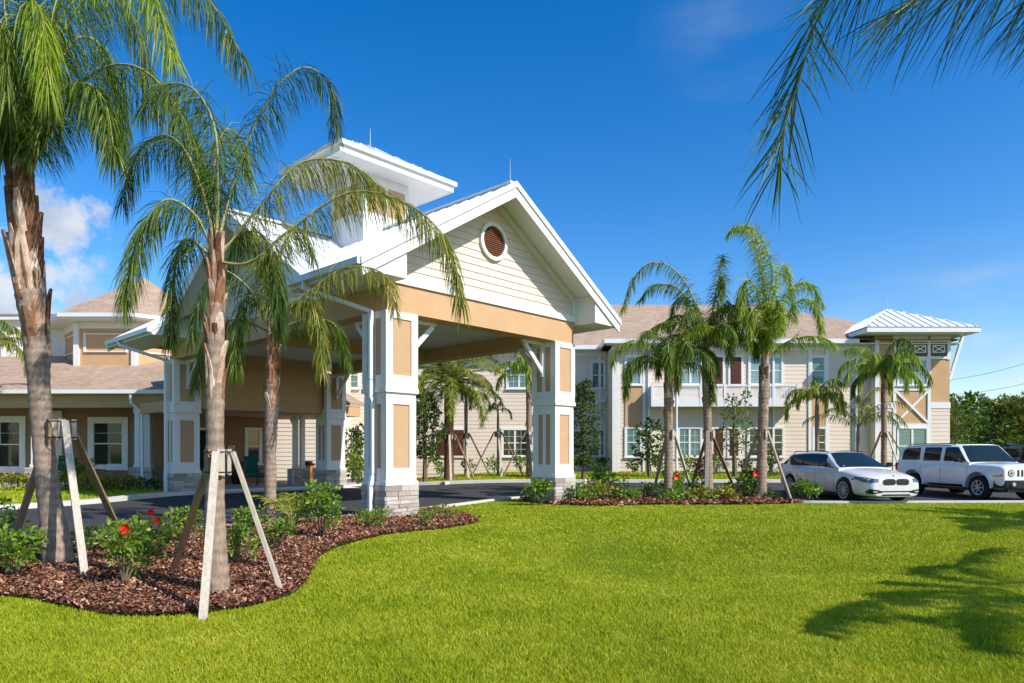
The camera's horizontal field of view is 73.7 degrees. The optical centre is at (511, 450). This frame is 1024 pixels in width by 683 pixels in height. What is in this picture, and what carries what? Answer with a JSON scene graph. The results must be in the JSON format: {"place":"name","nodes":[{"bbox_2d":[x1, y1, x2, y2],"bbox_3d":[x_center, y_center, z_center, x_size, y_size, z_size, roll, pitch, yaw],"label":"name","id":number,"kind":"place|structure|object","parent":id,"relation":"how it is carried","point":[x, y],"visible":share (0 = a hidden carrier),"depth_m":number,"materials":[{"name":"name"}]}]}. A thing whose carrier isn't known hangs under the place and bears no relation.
{"place":"outdoors","nodes":[
{"label":"outdoors","id":0,"kind":"place"},
{"bbox_2d":[163,480,361,491],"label":"entry pavement","id":1,"kind":"structure","parent":0,"point":[281,483],"depth_m":27.22,"materials":[{"name":"concrete"}]},
{"bbox_2d":[230,460,244,483],"bbox_3d":[-11.425,0.845,28.314,0.754,1.060,0.804,0,0,0],"label":"planter","id":2,"kind":"object","parent":1,"relation":"on","point":[234,476],"visible":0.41,"depth_m":28.11,"materials":[{"name":"black plastic"}]},
{"bbox_2d":[244,456,263,485],"bbox_3d":[-10.239,0.790,27.351,0.836,1.171,0.656,0,0,30],"label":"patio chair","id":3,"kind":"object","parent":1,"relation":"on","point":[251,466],"visible":0.77,"depth_m":27.34,"materials":[{"name":"teal plastic"}]},
{"bbox_2d":[0,483,1023,547],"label":"driveway","id":4,"kind":"structure","parent":0,"point":[429,495],"depth_m":20.14,"materials":[{"name":"grey asphalt"}]},
{"bbox_2d":[692,456,714,481],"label":"shrub","id":5,"kind":"object","parent":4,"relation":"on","point":[701,465],"visible":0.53,"depth_m":25.36,"materials":[{"name":"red plant"}]},
{"bbox_2d":[780,450,918,500],"bbox_3d":[10.102,0.706,20.863,2.194,1.447,4.692,0,0,-8],"label":"station wagon","id":6,"kind":"object","parent":4,"relation":"on","point":[845,475],"visible":0.9,"depth_m":19.83,"materials":[{"name":"white paint"}]},
{"bbox_2d":[895,439,1023,498],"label":"off roader","id":7,"kind":"object","parent":4,"relation":"on","point":[981,470],"visible":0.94,"depth_m":20.92,"materials":[{"name":"white paint"}]},
{"bbox_2d":[1001,445,1023,462],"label":"parked car","id":8,"kind":"object","parent":4,"relation":"on","point":[1014,451],"visible":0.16,"depth_m":27.52,"materials":[{"name":"paint"}]},
{"bbox_2d":[0,472,1023,682],"bbox_3d":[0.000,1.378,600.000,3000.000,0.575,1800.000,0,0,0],"label":"ground","id":9,"kind":"structure","parent":0,"point":[250,605],"depth_m":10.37,"materials":[{"name":"green plant"}]},
{"bbox_2d":[0,471,20,490],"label":"croton shrub","id":10,"kind":"object","parent":9,"relation":"on","point":[8,481],"visible":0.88,"depth_m":24.50,"materials":[{"name":"yellow plant"}]},
{"bbox_2d":[0,320,25,376],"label":"palm tree","id":11,"kind":"object","parent":9,"relation":"on","point":[10,343],"visible":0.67,"depth_m":25.84,"materials":[{"name":"green plant"}]},
{"bbox_2d":[11,472,35,488],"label":"croton shrub","id":12,"kind":"object","parent":9,"relation":"on","point":[20,478],"visible":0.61,"depth_m":24.32,"materials":[{"name":"yellow plant"}]},
{"bbox_2d":[57,455,107,486],"bbox_3d":[-16.980,0.809,26.553,2.436,1.283,2.340,0,0,0],"label":"cycad","id":13,"kind":"object","parent":9,"relation":"on","point":[80,469],"visible":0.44,"depth_m":26.52,"materials":[{"name":"green plant"}]},
{"bbox_2d":[76,472,107,489],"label":"croton shrub","id":14,"kind":"object","parent":9,"relation":"on","point":[82,481],"visible":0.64,"depth_m":24.12,"materials":[{"name":"green plant"}]},
{"bbox_2d":[90,473,122,490],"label":"croton shrub","id":15,"kind":"object","parent":9,"relation":"on","point":[111,479],"visible":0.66,"depth_m":24.22,"materials":[{"name":"green plant"}]},
{"bbox_2d":[110,471,143,490],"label":"croton shrub","id":16,"kind":"object","parent":9,"relation":"on","point":[126,477],"visible":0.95,"depth_m":24.15,"materials":[{"name":"green plant"}]},
{"bbox_2d":[144,477,163,489],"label":"shrub","id":17,"kind":"object","parent":9,"relation":"on","point":[155,481],"visible":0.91,"depth_m":24.69,"materials":[{"name":"green plant"}]},
{"bbox_2d":[0,278,350,487],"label":"wing","id":18,"kind":"structure","parent":9,"relation":"on","point":[100,393],"depth_m":29.60,"materials":[{"name":"beige paint"}]},
{"bbox_2d":[0,416,25,472],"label":"window","id":19,"kind":"structure","parent":18,"relation":"in","point":[12,428],"depth_m":29.59,"materials":[{"name":"white glass"}]},
{"bbox_2d":[87,417,128,469],"bbox_3d":[-17.490,-0.320,29.555,1.820,2.300,0.110,0,0,0],"label":"window","id":20,"kind":"structure","parent":18,"relation":"in","point":[107,437],"depth_m":29.59,"materials":[{"name":"white glass"}]},
{"bbox_2d":[0,506,480,613],"bbox_3d":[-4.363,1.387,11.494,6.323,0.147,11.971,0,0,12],"label":"bark mulch","id":21,"kind":"object","parent":9,"relation":"on","point":[177,600],"visible":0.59,"depth_m":7.76,"materials":[{"name":"brown wood"}]},
{"bbox_2d":[0,496,29,536],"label":"shrub","id":22,"kind":"object","parent":21,"relation":"on","point":[9,514],"visible":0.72,"depth_m":9.11,"materials":[{"name":"green plant"}]},
{"bbox_2d":[0,521,49,575],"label":"shrub","id":23,"kind":"object","parent":21,"relation":"on","point":[23,545],"visible":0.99,"depth_m":7.67,"materials":[{"name":"green plant"}]},
{"bbox_2d":[69,524,102,551],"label":"shrub","id":24,"kind":"object","parent":21,"relation":"on","point":[87,539],"visible":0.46,"depth_m":9.30,"materials":[{"name":"green plant"}]},
{"bbox_2d":[91,517,165,583],"bbox_3d":[-4.128,1.069,7.254,0.620,0.772,0.761,0,0,32],"label":"hibiscus shrub","id":25,"kind":"object","parent":21,"relation":"on","point":[122,529],"visible":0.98,"depth_m":7.23,"materials":[{"name":"green plant"}]},
{"bbox_2d":[0,0,258,564],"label":"palm tree","id":26,"kind":"object","parent":21,"relation":"on","point":[27,127],"visible":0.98,"depth_m":8.41,"materials":[{"name":"green plant"}]},
{"bbox_2d":[5,419,119,575],"bbox_3d":[-5.974,0.572,8.897,1.378,1.944,3.062,0,0,-21],"label":"palm brace","id":27,"kind":"object","parent":26,"relation":"attached to","point":[67,432],"visible":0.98,"depth_m":8.48,"materials":[{"name":"beige wood"}]},
{"bbox_2d":[129,507,186,555],"bbox_3d":[-4.728,1.105,9.060,0.800,0.702,0.803,0,0,-21],"label":"hibiscus shrub","id":28,"kind":"object","parent":21,"relation":"on","point":[162,536],"visible":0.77,"depth_m":9.02,"materials":[{"name":"green plant"}]},
{"bbox_2d":[167,505,203,540],"bbox_3d":[-4.928,1.143,10.536,0.665,0.628,0.719,0,0,0],"label":"shrub","id":29,"kind":"object","parent":21,"relation":"on","point":[184,510],"visible":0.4,"depth_m":10.50,"materials":[{"name":"green plant"}]},
{"bbox_2d":[170,449,282,619],"bbox_3d":[-2.977,0.761,7.179,0.940,1.563,2.775,0,0,-32],"label":"palm brace","id":30,"kind":"object","parent":21,"relation":"on","point":[218,463],"visible":0.98,"depth_m":6.74,"materials":[{"name":"beige wood"}]},
{"bbox_2d":[226,521,262,560],"bbox_3d":[-3.450,1.172,8.642,0.522,0.570,0.476,0,0,-43],"label":"shrub","id":31,"kind":"object","parent":21,"relation":"on","point":[236,530],"visible":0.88,"depth_m":8.59,"materials":[{"name":"green plant"}]},
{"bbox_2d":[231,504,272,539],"bbox_3d":[-4.067,1.135,10.586,0.568,0.643,0.809,0,0,-39],"label":"shrub","id":32,"kind":"object","parent":21,"relation":"on","point":[242,514],"visible":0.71,"depth_m":10.48,"materials":[{"name":"green plant"}]},
{"bbox_2d":[251,517,300,549],"bbox_3d":[-3.377,1.193,9.836,0.715,0.530,0.589,0,0,0],"label":"shrub","id":33,"kind":"object","parent":21,"relation":"on","point":[282,527],"visible":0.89,"depth_m":9.75,"materials":[{"name":"green plant"}]},
{"bbox_2d":[107,49,471,594],"bbox_3d":[-2.368,-1.377,7.213,3.993,5.743,1.817,0,0,0],"label":"palm tree","id":34,"kind":"object","parent":21,"relation":"on","point":[215,345],"visible":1,"depth_m":6.92,"materials":[{"name":"green plant"}]},
{"bbox_2d":[182,215,402,523],"bbox_3d":[-4.200,-1.538,12.683,4.664,6.077,2.248,0,0,0],"label":"palm tree","id":35,"kind":"object","parent":21,"relation":"on","point":[271,386],"visible":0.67,"depth_m":12.73,"materials":[{"name":"green plant"}]},
{"bbox_2d":[251,490,334,523],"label":"young palm","id":36,"kind":"object","parent":21,"relation":"on","point":[281,507],"visible":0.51,"depth_m":12.95,"materials":[{"name":"green plant"}]},
{"bbox_2d":[293,479,345,536],"bbox_3d":[-3.142,0.947,11.113,0.906,1.017,0.698,0,0,0],"label":"shrub","id":37,"kind":"object","parent":21,"relation":"on","point":[309,502],"visible":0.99,"depth_m":11.07,"materials":[{"name":"green plant"}]},
{"bbox_2d":[348,505,392,525],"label":"shrub","id":38,"kind":"object","parent":21,"relation":"on","point":[378,512],"visible":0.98,"depth_m":12.66,"materials":[{"name":"green plant"}]},
{"bbox_2d":[410,507,439,523],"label":"shrub","id":39,"kind":"object","parent":21,"relation":"on","point":[430,514],"visible":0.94,"depth_m":13.00,"materials":[{"name":"green plant"}]},
{"bbox_2d":[432,503,458,518],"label":"shrub","id":40,"kind":"object","parent":21,"relation":"on","point":[446,511],"visible":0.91,"depth_m":13.93,"materials":[{"name":"green plant"}]},
{"bbox_2d":[140,355,363,484],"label":"entrance hall","id":41,"kind":"structure","parent":9,"relation":"on","point":[244,431],"depth_m":28.42,"materials":[{"name":"brown paint"}]},
{"bbox_2d":[200,428,205,472],"bbox_3d":[-12.710,0.250,27.663,0.120,2.400,1.250,0,0,43],"label":"door","id":42,"kind":"structure","parent":41,"relation":"in","point":[202,430],"depth_m":27.77,"materials":[{"name":"black glass"}]},
{"bbox_2d":[244,427,263,464],"bbox_3d":[-11.118,-0.200,29.393,0.110,1.620,0.850,0,0,43],"label":"window","id":43,"kind":"structure","parent":41,"relation":"in","point":[253,436],"depth_m":29.43,"materials":[{"name":"grey glass"}]},
{"bbox_2d":[345,423,363,481],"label":"tree","id":44,"kind":"object","parent":9,"relation":"on","point":[359,443],"visible":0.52,"depth_m":29.91,"materials":[{"name":"green plant"}]},
{"bbox_2d":[345,445,363,483],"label":"shrub","id":45,"kind":"object","parent":9,"relation":"on","point":[356,463],"visible":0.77,"depth_m":27.41,"materials":[{"name":"green plant"}]},
{"bbox_2d":[105,134,621,516],"bbox_3d":[-5.314,-4.025,21.240,14.869,11.050,8.880,0,0,43],"label":"entrance canopy","id":46,"kind":"object","parent":9,"relation":"on","point":[532,290],"visible":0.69,"depth_m":18.23,"materials":[{"name":"white paint"}]},
{"bbox_2d":[0,471,779,503],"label":"verge grass","id":47,"kind":"structure","parent":9,"relation":"on","point":[15,495],"depth_m":28.87,"materials":[{"name":"green plant"}]},
{"bbox_2d":[0,479,780,509],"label":"kerb by building","id":48,"kind":"structure","parent":9,"relation":"on","point":[121,498],"depth_m":24.86,"materials":[{"name":"concrete"}]},
{"bbox_2d":[416,388,449,481],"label":"tree","id":49,"kind":"object","parent":9,"relation":"on","point":[423,445],"visible":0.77,"depth_m":28.90,"materials":[{"name":"green plant"}]},
{"bbox_2d":[420,434,474,481],"bbox_3d":[-2.774,0.319,29.508,2.079,2.120,1.413,0,0,33],"label":"palm brace","id":50,"kind":"object","parent":9,"relation":"on","point":[450,436],"visible":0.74,"depth_m":29.59,"materials":[{"name":"beige wood"}]},
{"bbox_2d":[416,355,509,479],"bbox_3d":[-3.108,-1.823,30.029,5.730,6.325,5.158,0,0,-21],"label":"date palm","id":51,"kind":"object","parent":9,"relation":"on","point":[450,372],"visible":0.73,"depth_m":29.71,"materials":[{"name":"green plant"}]},
{"bbox_2d":[438,433,489,479],"bbox_3d":[-2.124,0.236,31.021,2.218,2.121,1.195,0,0,27],"label":"palm brace","id":52,"kind":"object","parent":9,"relation":"on","point":[467,435],"visible":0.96,"depth_m":31.15,"materials":[{"name":"beige wood"}]},
{"bbox_2d":[439,375,493,476],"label":"palm tree","id":53,"kind":"object","parent":9,"relation":"on","point":[467,402],"visible":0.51,"depth_m":31.43,"materials":[{"name":"green plant"}]},
{"bbox_2d":[471,431,523,477],"bbox_3d":[-0.638,0.167,30.521,2.218,2.121,1.195,0,0,27],"label":"palm brace","id":54,"kind":"object","parent":9,"relation":"on","point":[500,434],"visible":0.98,"depth_m":30.64,"materials":[{"name":"beige wood"}]},
{"bbox_2d":[486,402,512,474],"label":"palm tree","id":55,"kind":"object","parent":9,"relation":"on","point":[496,407],"visible":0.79,"depth_m":30.95,"materials":[{"name":"green plant"}]},
{"bbox_2d":[491,352,531,476],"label":"palm tree","id":56,"kind":"object","parent":9,"relation":"on","point":[521,364],"visible":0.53,"depth_m":29.88,"materials":[{"name":"green plant"}]},
{"bbox_2d":[502,431,532,476],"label":"palm brace","id":57,"kind":"object","parent":56,"relation":"attached to","point":[529,436],"visible":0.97,"depth_m":29.65,"materials":[{"name":"brown wood"}]},
{"bbox_2d":[520,477,554,505],"bbox_3d":[0.665,1.060,18.011,0.912,0.789,0.813,0,0,0],"label":"shrub","id":58,"kind":"object","parent":9,"relation":"on","point":[544,486],"visible":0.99,"depth_m":17.93,"materials":[{"name":"green plant"}]},
{"bbox_2d":[74,496,1023,541],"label":"kerb by lawn","id":59,"kind":"structure","parent":9,"relation":"on","point":[871,502],"depth_m":18.86,"materials":[{"name":"concrete"}]},
{"bbox_2d":[573,379,603,478],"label":"tree","id":60,"kind":"object","parent":9,"relation":"on","point":[584,460],"visible":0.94,"depth_m":28.36,"materials":[{"name":"green plant"}]},
{"bbox_2d":[630,417,663,476],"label":"tree","id":61,"kind":"object","parent":9,"relation":"on","point":[649,459],"visible":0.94,"depth_m":29.91,"materials":[{"name":"green plant"}]},
{"bbox_2d":[519,492,805,505],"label":"bark mulch","id":62,"kind":"object","parent":9,"relation":"on","point":[722,500],"visible":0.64,"depth_m":18.53,"materials":[{"name":"brown wood"}]},
{"bbox_2d":[573,483,604,500],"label":"shrub","id":63,"kind":"object","parent":62,"relation":"on","point":[585,496],"visible":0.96,"depth_m":18.61,"materials":[{"name":"green plant"}]},
{"bbox_2d":[586,464,616,492],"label":"shrub","id":64,"kind":"object","parent":62,"relation":"on","point":[596,475],"visible":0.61,"depth_m":20.98,"materials":[{"name":"green plant"}]},
{"bbox_2d":[591,483,618,499],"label":"shrub","id":65,"kind":"object","parent":62,"relation":"on","point":[605,486],"visible":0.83,"depth_m":19.12,"materials":[{"name":"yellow plant"}]},
{"bbox_2d":[616,488,637,499],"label":"shrub","id":66,"kind":"object","parent":62,"relation":"on","point":[629,493],"visible":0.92,"depth_m":18.89,"materials":[{"name":"green plant"}]},
{"bbox_2d":[648,484,675,497],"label":"shrub","id":67,"kind":"object","parent":62,"relation":"on","point":[655,489],"visible":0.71,"depth_m":19.80,"materials":[{"name":"green plant"}]},
{"bbox_2d":[609,323,727,497],"bbox_3d":[4.700,-1.100,19.916,3.270,5.200,2.940,0,0,-35],"label":"palm tree","id":68,"kind":"object","parent":62,"relation":"on","point":[669,361],"visible":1,"depth_m":19.84,"materials":[{"name":"green plant"}]},
{"bbox_2d":[660,489,684,500],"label":"shrub","id":69,"kind":"object","parent":62,"relation":"on","point":[675,494],"visible":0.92,"depth_m":18.58,"materials":[{"name":"green plant"}]},
{"bbox_2d":[659,470,686,496],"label":"hibiscus shrub","id":70,"kind":"object","parent":62,"relation":"on","point":[678,482],"visible":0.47,"depth_m":20.06,"materials":[{"name":"green plant"}]},
{"bbox_2d":[619,254,766,490],"bbox_3d":[5.255,-2.224,20.370,4.337,7.451,3.393,0,0,0],"label":"palm tree","id":71,"kind":"object","parent":62,"relation":"on","point":[691,316],"visible":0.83,"depth_m":20.19,"materials":[{"name":"green plant"}]},
{"bbox_2d":[689,483,709,500],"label":"shrub","id":72,"kind":"object","parent":62,"relation":"on","point":[700,491],"visible":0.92,"depth_m":18.72,"materials":[{"name":"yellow plant"}]},
{"bbox_2d":[691,430,734,497],"bbox_3d":[6.337,0.461,22.883,1.649,2.181,6.236,0,0,24],"label":"palm brace","id":73,"kind":"object","parent":62,"relation":"on","point":[707,433],"visible":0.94,"depth_m":21.06,"materials":[{"name":"brown wood"}]},
{"bbox_2d":[720,487,741,498],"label":"shrub","id":74,"kind":"object","parent":62,"relation":"on","point":[731,493],"visible":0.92,"depth_m":19.22,"materials":[{"name":"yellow plant"}]},
{"bbox_2d":[735,464,759,495],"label":"hibiscus shrub","id":75,"kind":"object","parent":62,"relation":"on","point":[754,474],"visible":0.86,"depth_m":20.14,"materials":[{"name":"green plant"}]},
{"bbox_2d":[722,218,839,497],"bbox_3d":[7.915,-2.738,19.899,3.390,8.482,2.872,0,0,0],"label":"palm tree","id":76,"kind":"object","parent":62,"relation":"on","point":[773,318],"visible":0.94,"depth_m":19.87,"materials":[{"name":"green plant"}]},
{"bbox_2d":[791,477,824,500],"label":"shrub","id":77,"kind":"object","parent":62,"relation":"on","point":[811,488],"visible":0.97,"depth_m":19.29,"materials":[{"name":"green plant"}]},
{"bbox_2d":[351,299,980,477],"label":"residential building","id":78,"kind":"structure","parent":9,"relation":"on","point":[926,419],"depth_m":34.03,"materials":[{"name":"beige paint"}]},
{"bbox_2d":[351,373,359,389],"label":"window","id":79,"kind":"structure","parent":78,"relation":"in","point":[355,380],"depth_m":35.98,"materials":[{"name":"white glass"}]},
{"bbox_2d":[501,428,525,457],"bbox_3d":[0.158,-0.430,35.975,1.545,1.560,0.110,0,0,0],"label":"window","id":80,"kind":"structure","parent":78,"relation":"in","point":[513,436],"depth_m":36.01,"materials":[{"name":"white glass"}]},
{"bbox_2d":[505,360,531,389],"bbox_3d":[0.369,-4.000,35.975,1.440,1.540,0.110,0,0,0],"label":"window","id":81,"kind":"structure","parent":78,"relation":"in","point":[512,384],"depth_m":35.99,"materials":[{"name":"white glass"}]},
{"bbox_2d":[590,360,605,389],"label":"window","id":82,"kind":"structure","parent":78,"relation":"in","point":[593,363],"depth_m":35.98,"materials":[{"name":"white glass"}]},
{"bbox_2d":[590,428,605,457],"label":"window","id":83,"kind":"structure","parent":78,"relation":"in","point":[603,430],"depth_m":35.98,"materials":[{"name":"clear glass"}]},
{"bbox_2d":[624,427,641,457],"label":"window","id":84,"kind":"structure","parent":78,"relation":"in","point":[629,433],"depth_m":34.01,"materials":[{"name":"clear glass"}]},
{"bbox_2d":[624,355,642,385],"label":"window","id":85,"kind":"structure","parent":78,"relation":"in","point":[637,381],"depth_m":33.98,"materials":[{"name":"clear glass"}]},
{"bbox_2d":[678,427,701,457],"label":"window","id":86,"kind":"structure","parent":78,"relation":"in","point":[689,438],"depth_m":34.01,"materials":[{"name":"clear glass"}]},
{"bbox_2d":[681,356,701,384],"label":"window","id":87,"kind":"structure","parent":78,"relation":"in","point":[689,380],"depth_m":34.01,"materials":[{"name":"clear glass"}]},
{"bbox_2d":[748,355,782,384],"bbox_3d":[12.623,-4.000,33.975,1.824,1.540,0.110,0,0,0],"label":"window","id":88,"kind":"structure","parent":78,"relation":"in","point":[753,370],"depth_m":34.01,"materials":[{"name":"clear glass"}]},
{"bbox_2d":[747,427,785,457],"bbox_3d":[12.623,-0.430,33.975,1.923,1.560,0.110,0,0,0],"label":"window","id":89,"kind":"structure","parent":78,"relation":"in","point":[779,431],"depth_m":34.01,"materials":[{"name":"clear glass"}]},
{"bbox_2d":[809,355,827,385],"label":"window","id":90,"kind":"structure","parent":78,"relation":"in","point":[817,363],"depth_m":34.01,"materials":[{"name":"clear glass"}]},
{"bbox_2d":[812,427,826,451],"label":"window","id":91,"kind":"structure","parent":78,"relation":"in","point":[822,430],"depth_m":33.98,"materials":[{"name":"clear glass"}]},
{"bbox_2d":[896,359,927,385],"bbox_3d":[19.678,-3.860,33.565,1.597,1.360,0.110,0,0,0],"label":"window","id":92,"kind":"structure","parent":78,"relation":"in","point":[925,361],"depth_m":33.59,"materials":[{"name":"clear glass"}]},
{"bbox_2d":[896,427,927,459],"bbox_3d":[19.678,-0.250,33.565,1.597,1.840,0.110,0,0,0],"label":"window","id":93,"kind":"structure","parent":78,"relation":"in","point":[914,435],"depth_m":33.59,"materials":[{"name":"clear glass"}]},
{"bbox_2d":[653,429,692,494],"bbox_3d":[5.330,0.461,22.940,1.095,2.181,6.419,0,0,8],"label":"palm brace","id":94,"kind":"object","parent":9,"relation":"on","point":[674,435],"visible":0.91,"depth_m":20.36,"materials":[{"name":"brown wood"}]},
{"bbox_2d":[675,392,679,475],"bbox_3d":[7.346,-1.956,30.500,0.280,6.200,0.280,0,0,0],"label":"downspout","id":95,"kind":"object","parent":9,"relation":"on","point":[676,430],"visible":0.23,"depth_m":30.46,"materials":[{"name":"white paint"}]},
{"bbox_2d":[715,390,754,477],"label":"tree","id":96,"kind":"object","parent":9,"relation":"on","point":[734,412],"visible":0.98,"depth_m":29.93,"materials":[{"name":"green plant"}]},
{"bbox_2d":[735,429,791,497],"bbox_3d":[8.113,0.461,22.651,1.420,2.181,5.916,0,0,12],"label":"palm brace","id":97,"kind":"object","parent":9,"relation":"on","point":[758,433],"visible":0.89,"depth_m":20.13,"materials":[{"name":"brown wood"}]},
{"bbox_2d":[783,379,846,450],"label":"palm tree","id":98,"kind":"object","parent":9,"relation":"on","point":[824,394],"visible":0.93,"depth_m":30.41,"materials":[{"name":"green plant"}]},
{"bbox_2d":[802,387,911,450],"bbox_3d":[15.778,-0.903,30.818,4.649,4.158,3.801,0,0,0],"label":"palm tree","id":99,"kind":"object","parent":9,"relation":"on","point":[858,401],"visible":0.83,"depth_m":30.93,"materials":[{"name":"green plant"}]},
{"bbox_2d":[733,0,1023,232],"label":"palm tree","id":100,"kind":"object","parent":9,"relation":"on","point":[794,94],"visible":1,"depth_m":1.93,"materials":[{"name":"green plant"}]},
{"bbox_2d":[870,431,900,462],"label":"palm brace","id":101,"kind":"object","parent":9,"relation":"on","point":[888,434],"visible":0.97,"depth_m":29.25,"materials":[{"name":"brown wood"}]},
{"bbox_2d":[837,338,933,465],"bbox_3d":[15.977,-1.740,29.391,3.657,5.940,3.451,0,0,27],"label":"palm tree","id":102,"kind":"object","parent":9,"relation":"on","point":[889,367],"visible":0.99,"depth_m":29.34,"materials":[{"name":"green plant"}]},
{"bbox_2d":[950,394,982,443],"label":"tree","id":103,"kind":"object","parent":9,"relation":"on","point":[956,440],"visible":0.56,"depth_m":34.68,"materials":[{"name":"green plant"}]},
{"bbox_2d":[950,390,1023,446],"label":"tree","id":104,"kind":"object","parent":9,"relation":"on","point":[983,407],"visible":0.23,"depth_m":40.85,"materials":[{"name":"green plant"}]},
{"bbox_2d":[967,396,1023,446],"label":"tree","id":105,"kind":"object","parent":9,"relation":"on","point":[1017,416],"visible":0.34,"depth_m":42.28,"materials":[{"name":"green plant"}]},
{"bbox_2d":[0,0,1023,436],"label":"sky","id":106,"kind":"structure","parent":0,"point":[625,123],"materials":[{"name":"blue"}]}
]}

